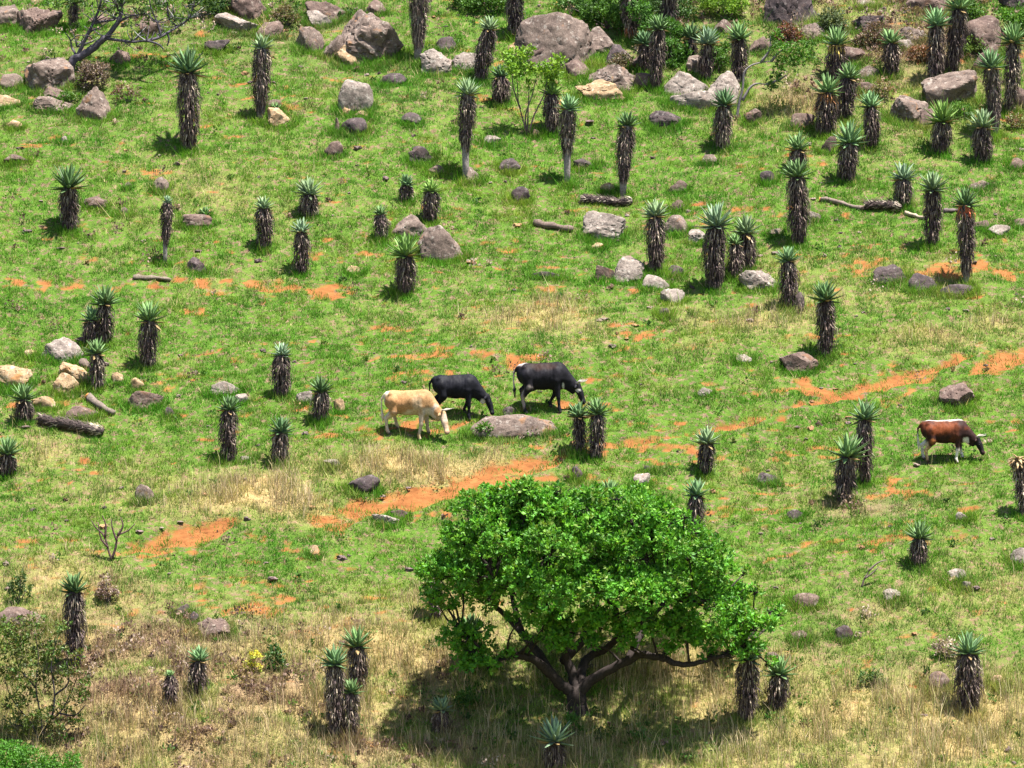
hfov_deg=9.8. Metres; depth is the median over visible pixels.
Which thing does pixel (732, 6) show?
leafy bush
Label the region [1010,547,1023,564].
rock
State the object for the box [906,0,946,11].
rock
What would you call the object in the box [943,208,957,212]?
fallen log
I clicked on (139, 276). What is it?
fallen log
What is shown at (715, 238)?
aloe tree
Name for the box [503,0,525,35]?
aloe tree
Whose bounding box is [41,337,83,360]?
rock
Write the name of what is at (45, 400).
rock
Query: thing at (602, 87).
rock
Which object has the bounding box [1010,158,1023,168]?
rock
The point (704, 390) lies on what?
rock
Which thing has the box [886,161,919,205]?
aloe tree
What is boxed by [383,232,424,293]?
aloe tree
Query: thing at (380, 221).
aloe tree
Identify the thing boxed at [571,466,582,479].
rock
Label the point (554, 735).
aloe tree
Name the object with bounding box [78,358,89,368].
rock
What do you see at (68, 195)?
aloe tree
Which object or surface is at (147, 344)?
aloe tree
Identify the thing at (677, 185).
rock
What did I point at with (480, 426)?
green shrub
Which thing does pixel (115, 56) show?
rock
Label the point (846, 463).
aloe tree
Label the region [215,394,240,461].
aloe tree
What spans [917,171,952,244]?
aloe tree
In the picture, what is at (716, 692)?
tall dry grass
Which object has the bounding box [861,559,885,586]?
dead stick
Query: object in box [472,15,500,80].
aloe tree
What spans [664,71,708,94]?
rock
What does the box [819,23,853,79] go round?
aloe tree
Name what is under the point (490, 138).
rock
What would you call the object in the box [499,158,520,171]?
rock
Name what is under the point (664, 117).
rock
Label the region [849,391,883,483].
aloe tree
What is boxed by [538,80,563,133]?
aloe tree
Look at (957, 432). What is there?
grazing cow
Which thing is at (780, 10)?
rock
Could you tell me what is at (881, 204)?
fallen aloe
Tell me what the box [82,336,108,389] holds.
aloe tree
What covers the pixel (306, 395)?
rock
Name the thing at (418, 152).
rock
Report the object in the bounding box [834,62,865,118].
aloe tree
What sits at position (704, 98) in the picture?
rock
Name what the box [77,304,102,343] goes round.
aloe tree
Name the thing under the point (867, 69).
rock
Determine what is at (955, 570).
rock
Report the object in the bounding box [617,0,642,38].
aloe tree
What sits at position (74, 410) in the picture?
rock
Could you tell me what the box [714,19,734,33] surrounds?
rock
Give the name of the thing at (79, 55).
bare tree
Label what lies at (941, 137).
aloe tree
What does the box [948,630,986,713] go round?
aloe tree
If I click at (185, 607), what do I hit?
rock
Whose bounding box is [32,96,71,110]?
rock
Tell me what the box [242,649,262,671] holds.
yellow shrub
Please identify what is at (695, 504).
aloe tree
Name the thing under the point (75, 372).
rock
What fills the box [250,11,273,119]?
aloe tree
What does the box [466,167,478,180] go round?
rock
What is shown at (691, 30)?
aloe tree
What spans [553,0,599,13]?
leafy bush
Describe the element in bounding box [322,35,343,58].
rock
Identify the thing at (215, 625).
rock
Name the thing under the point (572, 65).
rock
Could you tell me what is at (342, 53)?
rock
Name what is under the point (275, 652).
green shrub
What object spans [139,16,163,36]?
rock
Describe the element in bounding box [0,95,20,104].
rock
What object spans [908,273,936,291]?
rock
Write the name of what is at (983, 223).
rock
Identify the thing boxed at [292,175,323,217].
aloe tree
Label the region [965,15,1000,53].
rock
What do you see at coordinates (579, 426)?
aloe tree
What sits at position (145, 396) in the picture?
rock
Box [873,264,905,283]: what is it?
rock
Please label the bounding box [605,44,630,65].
rock
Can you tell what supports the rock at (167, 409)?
on the hillside
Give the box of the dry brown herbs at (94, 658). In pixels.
[0,0,1023,767]
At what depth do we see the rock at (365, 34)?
176.22 m
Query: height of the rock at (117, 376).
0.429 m
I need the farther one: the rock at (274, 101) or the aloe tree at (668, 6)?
the aloe tree at (668, 6)
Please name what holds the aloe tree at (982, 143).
on the hillside
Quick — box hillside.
[0,0,1023,767]
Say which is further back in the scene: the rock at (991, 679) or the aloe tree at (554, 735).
the rock at (991, 679)
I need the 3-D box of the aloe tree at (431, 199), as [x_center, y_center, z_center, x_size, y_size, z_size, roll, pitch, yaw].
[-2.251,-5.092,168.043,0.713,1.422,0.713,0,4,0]
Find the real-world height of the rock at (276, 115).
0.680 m
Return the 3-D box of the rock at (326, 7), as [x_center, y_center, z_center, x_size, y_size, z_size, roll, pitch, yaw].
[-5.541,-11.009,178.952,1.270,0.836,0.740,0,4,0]
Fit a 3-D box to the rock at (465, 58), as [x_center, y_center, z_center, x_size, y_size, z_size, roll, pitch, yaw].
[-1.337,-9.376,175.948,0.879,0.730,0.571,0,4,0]
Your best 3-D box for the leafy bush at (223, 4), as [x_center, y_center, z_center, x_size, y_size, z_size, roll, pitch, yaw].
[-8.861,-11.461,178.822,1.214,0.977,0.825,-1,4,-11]
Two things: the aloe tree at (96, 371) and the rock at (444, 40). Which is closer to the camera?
the aloe tree at (96, 371)
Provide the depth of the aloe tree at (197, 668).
146.79 m
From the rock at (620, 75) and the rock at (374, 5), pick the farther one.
the rock at (374, 5)
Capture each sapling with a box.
[500,43,568,134]
[735,28,818,119]
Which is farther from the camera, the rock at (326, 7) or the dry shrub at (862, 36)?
the rock at (326, 7)
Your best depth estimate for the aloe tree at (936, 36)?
174.47 m
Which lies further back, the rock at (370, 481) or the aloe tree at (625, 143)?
the aloe tree at (625, 143)
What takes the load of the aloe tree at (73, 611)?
on the hillside
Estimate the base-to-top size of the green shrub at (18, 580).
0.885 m
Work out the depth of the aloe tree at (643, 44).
175.38 m
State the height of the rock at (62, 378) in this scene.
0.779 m
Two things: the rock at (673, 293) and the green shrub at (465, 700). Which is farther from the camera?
the rock at (673, 293)
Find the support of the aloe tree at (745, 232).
on the hillside
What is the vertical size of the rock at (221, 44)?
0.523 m
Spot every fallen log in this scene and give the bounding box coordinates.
[85,393,115,414]
[133,274,170,281]
[533,219,573,231]
[819,197,864,209]
[904,211,923,219]
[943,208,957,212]
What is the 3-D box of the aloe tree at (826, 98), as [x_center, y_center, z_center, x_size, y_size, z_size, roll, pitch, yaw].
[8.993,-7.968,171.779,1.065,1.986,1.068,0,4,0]
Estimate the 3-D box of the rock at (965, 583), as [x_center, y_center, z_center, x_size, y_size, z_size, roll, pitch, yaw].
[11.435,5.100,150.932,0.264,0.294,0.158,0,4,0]
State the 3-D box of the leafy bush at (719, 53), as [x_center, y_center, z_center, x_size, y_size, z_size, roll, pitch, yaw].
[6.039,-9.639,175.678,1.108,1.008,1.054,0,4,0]
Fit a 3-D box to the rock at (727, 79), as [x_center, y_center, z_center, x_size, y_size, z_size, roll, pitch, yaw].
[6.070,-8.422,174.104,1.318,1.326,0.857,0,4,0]
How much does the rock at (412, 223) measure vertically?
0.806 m
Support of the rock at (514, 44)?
on the hillside
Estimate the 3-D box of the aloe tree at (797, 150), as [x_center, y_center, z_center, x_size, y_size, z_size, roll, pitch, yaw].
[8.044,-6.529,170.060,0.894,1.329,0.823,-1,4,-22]
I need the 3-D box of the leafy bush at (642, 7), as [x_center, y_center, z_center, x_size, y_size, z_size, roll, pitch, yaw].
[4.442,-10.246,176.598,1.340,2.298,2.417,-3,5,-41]
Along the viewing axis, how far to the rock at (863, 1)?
178.63 m
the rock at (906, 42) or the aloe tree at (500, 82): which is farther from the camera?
the rock at (906, 42)
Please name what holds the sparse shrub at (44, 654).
on the hillside
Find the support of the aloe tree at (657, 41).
on the hillside
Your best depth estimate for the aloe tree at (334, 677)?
145.72 m
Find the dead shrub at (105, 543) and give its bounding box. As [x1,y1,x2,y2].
[91,515,134,560]
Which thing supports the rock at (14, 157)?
on the hillside
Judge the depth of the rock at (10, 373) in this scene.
160.73 m
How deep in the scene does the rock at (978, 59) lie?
175.28 m
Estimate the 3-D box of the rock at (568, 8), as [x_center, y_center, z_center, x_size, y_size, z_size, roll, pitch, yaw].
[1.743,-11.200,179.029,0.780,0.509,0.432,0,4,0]
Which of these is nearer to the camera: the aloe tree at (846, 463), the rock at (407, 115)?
the aloe tree at (846, 463)
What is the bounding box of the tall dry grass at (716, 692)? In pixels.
[0,0,1023,767]
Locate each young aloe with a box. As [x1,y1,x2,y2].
[197,206,211,214]
[270,102,281,107]
[599,479,618,494]
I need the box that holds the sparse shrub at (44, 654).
[0,611,90,740]
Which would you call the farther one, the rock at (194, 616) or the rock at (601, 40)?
the rock at (601, 40)
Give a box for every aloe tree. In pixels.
[0,435,22,475]
[5,382,36,421]
[50,162,89,231]
[56,570,92,667]
[64,0,84,28]
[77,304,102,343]
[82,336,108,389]
[88,284,121,343]
[132,301,166,367]
[159,195,174,261]
[161,670,179,706]
[165,44,210,149]
[186,645,211,695]
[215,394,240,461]
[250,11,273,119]
[252,195,274,247]
[267,415,294,462]
[268,341,293,396]
[288,217,312,273]
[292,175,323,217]
[308,375,334,421]
[316,643,350,737]
[339,625,373,690]
[339,678,364,737]
[371,204,390,238]
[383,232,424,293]
[398,173,417,201]
[406,0,431,60]
[419,177,441,220]
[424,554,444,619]
[428,695,454,734]
[451,77,482,177]
[452,612,486,652]
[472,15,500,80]
[487,63,511,104]
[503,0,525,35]
[531,713,574,767]
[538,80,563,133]
[553,93,582,181]
[565,400,590,451]
[580,396,610,458]
[614,110,640,196]
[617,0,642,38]
[631,30,652,70]
[638,199,669,271]
[645,14,670,87]
[658,0,678,36]
[678,21,701,55]
[682,477,708,536]
[690,415,719,474]
[691,24,721,78]
[693,201,733,288]
[710,87,738,149]
[721,20,755,82]
[726,233,745,277]
[730,213,761,268]
[733,643,762,720]
[762,654,796,711]
[774,246,800,306]
[780,158,816,245]
[782,130,810,168]
[805,279,845,355]
[809,72,842,133]
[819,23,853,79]
[825,431,869,503]
[828,119,869,182]
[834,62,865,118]
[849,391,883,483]
[854,90,883,146]
[877,27,903,74]
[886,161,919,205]
[904,518,934,564]
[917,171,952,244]
[919,6,952,77]
[923,98,962,152]
[939,0,974,71]
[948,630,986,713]
[952,187,981,282]
[967,108,999,163]
[973,47,1009,132]
[993,21,1023,112]
[1008,453,1023,515]
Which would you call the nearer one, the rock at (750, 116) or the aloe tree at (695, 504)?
the aloe tree at (695, 504)
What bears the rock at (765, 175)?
on the hillside
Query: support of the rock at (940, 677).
on the hillside
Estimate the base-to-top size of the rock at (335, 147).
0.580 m
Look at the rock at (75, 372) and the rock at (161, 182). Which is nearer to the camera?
the rock at (75, 372)
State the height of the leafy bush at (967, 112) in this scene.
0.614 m
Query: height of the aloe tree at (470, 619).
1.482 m
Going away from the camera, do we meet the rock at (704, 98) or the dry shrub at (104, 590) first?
the dry shrub at (104, 590)
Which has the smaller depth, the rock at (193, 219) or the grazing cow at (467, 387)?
the grazing cow at (467, 387)
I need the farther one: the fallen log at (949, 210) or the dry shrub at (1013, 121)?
the dry shrub at (1013, 121)
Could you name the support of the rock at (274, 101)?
on the hillside
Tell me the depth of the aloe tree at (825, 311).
160.83 m
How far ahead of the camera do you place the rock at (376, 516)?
154.24 m
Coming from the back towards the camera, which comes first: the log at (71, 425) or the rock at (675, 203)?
the rock at (675, 203)
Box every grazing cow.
[381,389,452,439]
[429,374,494,420]
[513,362,587,413]
[917,419,985,464]
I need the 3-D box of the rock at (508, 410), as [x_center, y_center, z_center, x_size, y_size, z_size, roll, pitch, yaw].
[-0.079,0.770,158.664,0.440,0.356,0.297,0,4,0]
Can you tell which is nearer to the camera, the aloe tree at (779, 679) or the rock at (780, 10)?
the aloe tree at (779, 679)
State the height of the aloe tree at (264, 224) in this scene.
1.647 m
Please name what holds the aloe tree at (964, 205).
on the hillside
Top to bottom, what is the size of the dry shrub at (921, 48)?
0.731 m
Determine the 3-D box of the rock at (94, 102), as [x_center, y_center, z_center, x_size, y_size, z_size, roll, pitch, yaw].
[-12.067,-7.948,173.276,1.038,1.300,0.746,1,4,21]
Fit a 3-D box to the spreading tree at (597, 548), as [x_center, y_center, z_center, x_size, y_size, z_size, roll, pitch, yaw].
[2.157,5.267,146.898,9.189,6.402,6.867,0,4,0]
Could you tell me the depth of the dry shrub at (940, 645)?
148.47 m
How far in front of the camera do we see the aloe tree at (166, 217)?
165.88 m
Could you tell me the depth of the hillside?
160.17 m
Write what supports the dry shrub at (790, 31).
on the hillside
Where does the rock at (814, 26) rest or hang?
on the hillside
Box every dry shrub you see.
[74,59,112,89]
[93,571,119,602]
[110,80,141,101]
[268,1,302,25]
[607,52,635,68]
[775,20,803,41]
[848,21,885,45]
[870,75,896,99]
[908,44,931,63]
[931,634,957,658]
[1001,111,1023,129]
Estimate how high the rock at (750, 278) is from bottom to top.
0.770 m
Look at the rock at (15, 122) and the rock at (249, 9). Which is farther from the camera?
the rock at (249, 9)
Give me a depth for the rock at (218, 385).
159.93 m
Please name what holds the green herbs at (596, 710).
on the hillside
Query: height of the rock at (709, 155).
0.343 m
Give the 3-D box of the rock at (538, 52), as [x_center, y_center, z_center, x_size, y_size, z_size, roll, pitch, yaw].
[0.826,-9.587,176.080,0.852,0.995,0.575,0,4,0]
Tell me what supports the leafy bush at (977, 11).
on the hillside
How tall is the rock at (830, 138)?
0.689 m
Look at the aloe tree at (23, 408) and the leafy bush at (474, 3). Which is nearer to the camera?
the aloe tree at (23, 408)
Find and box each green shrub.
[4,568,33,600]
[57,89,81,102]
[262,642,287,669]
[453,685,478,710]
[473,420,494,434]
[565,710,587,735]
[632,722,650,743]
[857,667,890,685]
[963,34,990,56]
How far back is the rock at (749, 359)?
160.80 m
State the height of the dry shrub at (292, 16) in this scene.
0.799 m
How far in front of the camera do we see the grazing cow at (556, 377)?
158.50 m
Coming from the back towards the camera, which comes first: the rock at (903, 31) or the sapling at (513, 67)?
the rock at (903, 31)
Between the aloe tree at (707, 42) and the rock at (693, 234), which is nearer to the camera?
the rock at (693, 234)
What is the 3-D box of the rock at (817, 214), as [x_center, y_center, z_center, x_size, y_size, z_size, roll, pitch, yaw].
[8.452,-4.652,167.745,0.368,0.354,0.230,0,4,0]
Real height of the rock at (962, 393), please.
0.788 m
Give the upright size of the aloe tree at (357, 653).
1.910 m
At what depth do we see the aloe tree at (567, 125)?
170.07 m
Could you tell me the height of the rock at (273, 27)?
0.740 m
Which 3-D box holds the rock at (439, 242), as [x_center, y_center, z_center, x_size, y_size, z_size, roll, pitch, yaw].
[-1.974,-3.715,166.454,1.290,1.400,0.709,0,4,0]
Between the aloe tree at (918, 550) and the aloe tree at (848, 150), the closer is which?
the aloe tree at (918, 550)
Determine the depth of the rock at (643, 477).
155.37 m
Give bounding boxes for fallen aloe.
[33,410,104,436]
[578,193,632,206]
[862,198,901,212]
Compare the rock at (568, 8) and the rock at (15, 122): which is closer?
the rock at (15, 122)
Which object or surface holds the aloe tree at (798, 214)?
on the hillside
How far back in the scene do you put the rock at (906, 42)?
176.31 m
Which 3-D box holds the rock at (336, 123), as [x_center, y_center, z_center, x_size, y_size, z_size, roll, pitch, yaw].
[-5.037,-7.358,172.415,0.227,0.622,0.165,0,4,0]
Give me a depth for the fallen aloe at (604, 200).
169.23 m
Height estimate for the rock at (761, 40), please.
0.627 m
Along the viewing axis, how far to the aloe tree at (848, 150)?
169.23 m
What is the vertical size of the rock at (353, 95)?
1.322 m
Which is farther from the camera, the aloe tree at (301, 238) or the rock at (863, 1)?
the rock at (863, 1)
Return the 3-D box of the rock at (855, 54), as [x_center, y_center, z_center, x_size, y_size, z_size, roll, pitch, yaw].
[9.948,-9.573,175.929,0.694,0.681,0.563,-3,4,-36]
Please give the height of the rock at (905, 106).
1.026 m
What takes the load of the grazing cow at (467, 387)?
on the hillside
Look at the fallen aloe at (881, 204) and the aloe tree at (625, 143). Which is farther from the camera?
the aloe tree at (625, 143)
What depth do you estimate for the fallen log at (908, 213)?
167.74 m
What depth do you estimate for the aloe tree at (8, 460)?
156.65 m
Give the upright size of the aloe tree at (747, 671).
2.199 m
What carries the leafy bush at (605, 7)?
on the hillside
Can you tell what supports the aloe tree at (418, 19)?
on the hillside
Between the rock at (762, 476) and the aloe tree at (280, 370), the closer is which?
the rock at (762, 476)
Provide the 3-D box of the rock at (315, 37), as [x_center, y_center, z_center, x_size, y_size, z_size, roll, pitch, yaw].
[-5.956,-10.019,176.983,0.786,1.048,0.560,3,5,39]
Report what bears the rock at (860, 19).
on the hillside
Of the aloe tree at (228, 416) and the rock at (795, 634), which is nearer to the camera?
the rock at (795, 634)
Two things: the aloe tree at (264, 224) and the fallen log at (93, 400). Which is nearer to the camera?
the fallen log at (93, 400)
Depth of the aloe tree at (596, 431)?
156.26 m
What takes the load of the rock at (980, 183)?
on the hillside
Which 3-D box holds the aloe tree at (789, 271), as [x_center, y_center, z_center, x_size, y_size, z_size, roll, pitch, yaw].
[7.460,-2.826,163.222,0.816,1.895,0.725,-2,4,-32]
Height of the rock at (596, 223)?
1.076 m
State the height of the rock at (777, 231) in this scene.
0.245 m
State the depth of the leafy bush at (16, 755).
143.56 m
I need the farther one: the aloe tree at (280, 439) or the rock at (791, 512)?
the aloe tree at (280, 439)
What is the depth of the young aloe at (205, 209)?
167.98 m
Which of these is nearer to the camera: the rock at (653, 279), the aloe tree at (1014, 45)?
the rock at (653, 279)
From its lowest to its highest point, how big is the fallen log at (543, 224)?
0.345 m
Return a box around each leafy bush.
[0,738,83,767]
[200,0,231,14]
[449,0,506,13]
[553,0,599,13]
[577,0,627,33]
[623,0,693,68]
[639,0,700,32]
[693,0,750,19]
[710,39,731,71]
[815,6,849,32]
[952,101,975,118]
[965,0,988,19]
[994,6,1023,32]
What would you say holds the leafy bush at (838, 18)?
on the hillside
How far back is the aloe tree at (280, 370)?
159.52 m
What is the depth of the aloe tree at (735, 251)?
164.83 m
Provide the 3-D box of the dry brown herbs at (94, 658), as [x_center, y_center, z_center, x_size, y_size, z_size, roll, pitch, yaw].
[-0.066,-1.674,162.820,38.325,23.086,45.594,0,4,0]
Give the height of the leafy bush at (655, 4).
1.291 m
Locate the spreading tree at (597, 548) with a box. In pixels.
[413,474,786,716]
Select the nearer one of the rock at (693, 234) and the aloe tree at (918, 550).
the aloe tree at (918, 550)
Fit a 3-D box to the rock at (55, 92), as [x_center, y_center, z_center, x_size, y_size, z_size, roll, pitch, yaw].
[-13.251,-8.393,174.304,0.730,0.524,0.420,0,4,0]
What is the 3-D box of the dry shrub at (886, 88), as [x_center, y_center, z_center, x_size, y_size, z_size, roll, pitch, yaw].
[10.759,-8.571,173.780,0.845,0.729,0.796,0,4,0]
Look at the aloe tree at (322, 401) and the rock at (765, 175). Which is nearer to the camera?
the aloe tree at (322, 401)
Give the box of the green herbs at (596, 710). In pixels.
[0,0,1023,767]
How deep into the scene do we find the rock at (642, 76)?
174.67 m
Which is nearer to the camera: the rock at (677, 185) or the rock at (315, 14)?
the rock at (677, 185)
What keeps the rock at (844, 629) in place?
on the hillside
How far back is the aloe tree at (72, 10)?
178.01 m
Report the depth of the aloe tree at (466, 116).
170.16 m
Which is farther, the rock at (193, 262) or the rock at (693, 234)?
the rock at (693, 234)
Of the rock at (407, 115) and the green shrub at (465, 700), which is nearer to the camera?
the green shrub at (465, 700)
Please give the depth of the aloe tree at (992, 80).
171.80 m
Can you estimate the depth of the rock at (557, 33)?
175.98 m
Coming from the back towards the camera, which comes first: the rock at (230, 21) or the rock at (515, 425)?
the rock at (230, 21)
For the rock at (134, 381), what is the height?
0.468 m
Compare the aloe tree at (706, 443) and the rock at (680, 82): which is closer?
the aloe tree at (706, 443)
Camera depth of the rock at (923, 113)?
172.39 m
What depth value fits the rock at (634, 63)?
175.68 m
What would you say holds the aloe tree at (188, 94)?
on the hillside
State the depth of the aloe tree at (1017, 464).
153.50 m
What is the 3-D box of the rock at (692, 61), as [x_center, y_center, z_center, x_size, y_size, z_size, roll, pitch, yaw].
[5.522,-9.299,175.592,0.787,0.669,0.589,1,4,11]
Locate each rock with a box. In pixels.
[0,4,18,24]
[0,73,22,88]
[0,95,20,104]
[0,365,32,388]
[0,607,44,627]
[4,154,27,162]
[7,120,21,127]
[17,7,62,34]
[24,57,74,89]
[31,396,56,408]
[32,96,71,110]
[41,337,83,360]
[43,86,66,97]
[52,373,78,393]
[59,362,88,381]
[66,406,96,417]
[76,86,110,119]
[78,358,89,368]
[84,196,107,207]
[86,16,107,26]
[109,49,130,64]
[111,372,123,382]
[128,391,163,409]
[131,378,143,389]
[135,484,153,501]
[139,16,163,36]
[153,177,168,189]
[165,407,173,414]
[174,604,189,614]
[181,214,212,225]
[187,257,205,272]
[187,611,198,621]
[197,617,230,637]
[204,39,229,50]
[210,381,237,393]
[214,12,256,31]
[227,0,266,20]
[235,393,248,403]
[257,21,282,35]
[266,99,281,105]
[267,107,289,124]
[295,26,323,50]
[296,391,311,401]
[305,1,344,19]
[307,10,331,25]
[310,545,319,555]
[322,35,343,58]
[324,141,342,154]
[324,459,337,466]
[334,44,363,65]
[334,117,339,129]
[334,399,344,411]
[336,9,403,61]
[338,79,373,111]
[341,118,366,133]
[347,265,360,273]
[347,474,379,493]
[365,0,385,13]
[372,514,398,524]
[380,73,406,83]
[391,510,406,516]
[392,214,426,236]
[401,112,421,123]
[408,146,433,161]
[418,225,462,259]
[419,48,451,73]
[429,165,443,173]
[436,36,456,49]
[452,52,475,70]
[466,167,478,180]
[470,414,556,439]
[484,135,500,143]
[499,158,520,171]
[502,406,516,414]
[508,42,517,56]
[511,186,529,200]
[515,12,595,70]
[533,47,543,55]
[533,271,558,277]
[561,1,578,11]
[565,59,589,77]
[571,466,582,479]
[573,158,591,167]
[575,79,624,100]
[582,210,625,239]
[588,64,634,90]
[591,26,613,52]
[595,265,614,279]
[600,182,614,189]
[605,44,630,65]
[615,255,643,282]
[629,55,653,68]
[633,473,649,483]
[634,73,651,86]
[642,274,669,289]
[649,110,680,127]
[660,288,684,302]
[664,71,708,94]
[664,215,687,233]
[668,180,687,191]
[669,90,716,108]
[669,265,683,274]
[671,200,683,209]
[686,55,714,72]
[688,229,704,242]
[698,388,711,394]
[703,154,716,162]
[707,71,740,102]
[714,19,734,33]
[737,354,751,362]
[738,270,774,290]
[744,108,761,123]
[749,36,771,52]
[756,472,776,481]
[760,171,773,181]
[763,0,816,23]
[769,228,781,234]
[779,352,818,372]
[787,509,801,520]
[790,113,814,127]
[791,630,806,639]
[793,593,819,606]
[800,23,825,37]
[808,211,820,218]
[821,136,836,152]
[834,625,853,638]
[842,47,864,61]
[851,15,883,30]
[856,82,878,92]
[857,0,874,7]
[858,65,879,76]
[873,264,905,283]
[883,589,900,600]
[890,95,928,121]
[897,39,913,48]
[899,27,925,41]
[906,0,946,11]
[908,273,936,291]
[916,108,933,126]
[921,70,977,104]
[928,671,949,691]
[939,383,974,405]
[940,284,971,295]
[947,568,965,579]
[955,512,966,520]
[962,581,970,586]
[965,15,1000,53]
[970,181,989,189]
[972,51,998,68]
[975,220,988,227]
[989,225,1009,235]
[990,675,1004,681]
[998,0,1023,7]
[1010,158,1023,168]
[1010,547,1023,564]
[1014,218,1023,225]
[1015,86,1023,108]
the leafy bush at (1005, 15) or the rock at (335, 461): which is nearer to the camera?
the rock at (335, 461)
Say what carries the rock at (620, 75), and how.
on the hillside
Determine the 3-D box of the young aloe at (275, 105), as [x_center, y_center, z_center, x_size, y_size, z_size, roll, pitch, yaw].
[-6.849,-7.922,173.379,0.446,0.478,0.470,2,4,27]
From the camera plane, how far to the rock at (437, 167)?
170.59 m
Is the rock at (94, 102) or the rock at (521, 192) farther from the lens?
the rock at (94, 102)
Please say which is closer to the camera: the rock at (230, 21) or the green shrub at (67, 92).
the green shrub at (67, 92)
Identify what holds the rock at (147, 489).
on the hillside
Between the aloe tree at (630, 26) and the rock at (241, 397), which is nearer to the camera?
the rock at (241, 397)
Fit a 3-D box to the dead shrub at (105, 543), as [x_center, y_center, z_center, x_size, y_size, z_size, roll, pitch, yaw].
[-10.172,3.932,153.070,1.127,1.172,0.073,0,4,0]
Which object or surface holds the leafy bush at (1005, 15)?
on the hillside
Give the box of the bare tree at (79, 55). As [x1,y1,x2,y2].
[41,0,219,71]
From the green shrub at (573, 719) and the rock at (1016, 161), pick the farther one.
the rock at (1016, 161)
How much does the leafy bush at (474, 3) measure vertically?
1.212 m
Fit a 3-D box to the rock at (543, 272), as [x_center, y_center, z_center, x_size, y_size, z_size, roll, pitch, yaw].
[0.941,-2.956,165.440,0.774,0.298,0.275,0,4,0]
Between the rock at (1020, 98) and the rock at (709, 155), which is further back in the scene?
the rock at (1020, 98)
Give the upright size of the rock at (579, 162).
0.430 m
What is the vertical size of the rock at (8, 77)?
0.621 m
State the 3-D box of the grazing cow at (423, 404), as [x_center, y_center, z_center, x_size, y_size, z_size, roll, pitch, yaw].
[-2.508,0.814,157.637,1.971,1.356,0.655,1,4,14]
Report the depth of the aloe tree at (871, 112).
170.88 m
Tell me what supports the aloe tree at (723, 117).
on the hillside
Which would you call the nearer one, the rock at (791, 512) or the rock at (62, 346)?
the rock at (791, 512)
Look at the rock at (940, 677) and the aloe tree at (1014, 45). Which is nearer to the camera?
the rock at (940, 677)
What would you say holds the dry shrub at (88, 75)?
on the hillside
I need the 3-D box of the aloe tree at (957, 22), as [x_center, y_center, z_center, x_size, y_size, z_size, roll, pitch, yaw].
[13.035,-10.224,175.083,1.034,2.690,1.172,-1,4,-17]
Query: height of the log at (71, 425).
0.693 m
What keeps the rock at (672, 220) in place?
on the hillside
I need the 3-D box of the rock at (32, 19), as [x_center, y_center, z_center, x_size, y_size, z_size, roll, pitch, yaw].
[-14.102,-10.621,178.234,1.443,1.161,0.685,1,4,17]
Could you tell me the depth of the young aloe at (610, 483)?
154.75 m
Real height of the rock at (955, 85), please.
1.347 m
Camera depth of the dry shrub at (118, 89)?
173.72 m
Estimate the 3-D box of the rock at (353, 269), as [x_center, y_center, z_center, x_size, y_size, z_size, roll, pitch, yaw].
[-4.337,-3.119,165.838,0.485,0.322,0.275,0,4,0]
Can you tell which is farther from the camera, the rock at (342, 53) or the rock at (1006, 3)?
the rock at (1006, 3)
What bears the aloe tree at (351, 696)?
on the hillside
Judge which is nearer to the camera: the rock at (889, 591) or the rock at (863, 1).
the rock at (889, 591)
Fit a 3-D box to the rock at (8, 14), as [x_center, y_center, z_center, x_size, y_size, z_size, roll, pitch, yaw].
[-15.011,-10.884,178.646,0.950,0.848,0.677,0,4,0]
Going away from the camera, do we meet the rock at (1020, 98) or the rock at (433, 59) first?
the rock at (1020, 98)
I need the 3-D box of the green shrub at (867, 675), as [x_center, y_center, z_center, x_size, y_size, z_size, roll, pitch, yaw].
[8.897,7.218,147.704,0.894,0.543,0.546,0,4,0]
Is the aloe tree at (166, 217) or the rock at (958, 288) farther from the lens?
the aloe tree at (166, 217)
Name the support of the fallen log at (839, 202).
on the hillside
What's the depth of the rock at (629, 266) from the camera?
165.19 m
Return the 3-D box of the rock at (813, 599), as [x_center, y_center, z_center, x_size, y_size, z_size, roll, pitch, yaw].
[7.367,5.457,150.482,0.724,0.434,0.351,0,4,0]
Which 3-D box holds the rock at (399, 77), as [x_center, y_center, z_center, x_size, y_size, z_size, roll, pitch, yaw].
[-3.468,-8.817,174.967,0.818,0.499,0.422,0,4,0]
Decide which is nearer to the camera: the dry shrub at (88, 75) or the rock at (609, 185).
the rock at (609, 185)
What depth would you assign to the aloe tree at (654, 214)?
165.34 m
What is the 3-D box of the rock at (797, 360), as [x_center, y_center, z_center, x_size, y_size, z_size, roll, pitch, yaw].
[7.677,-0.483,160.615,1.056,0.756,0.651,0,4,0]
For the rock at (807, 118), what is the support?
on the hillside
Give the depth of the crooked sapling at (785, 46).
172.80 m
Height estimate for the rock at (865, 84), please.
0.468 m
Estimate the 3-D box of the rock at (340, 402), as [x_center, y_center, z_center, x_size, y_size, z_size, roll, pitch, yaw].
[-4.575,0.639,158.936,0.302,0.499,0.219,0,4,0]
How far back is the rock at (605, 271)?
165.10 m
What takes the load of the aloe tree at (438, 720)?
on the hillside
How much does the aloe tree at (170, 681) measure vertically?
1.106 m
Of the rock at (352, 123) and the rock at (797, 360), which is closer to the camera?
the rock at (797, 360)
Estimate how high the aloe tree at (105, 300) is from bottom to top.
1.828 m
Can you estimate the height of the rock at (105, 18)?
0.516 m
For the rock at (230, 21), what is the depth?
177.96 m

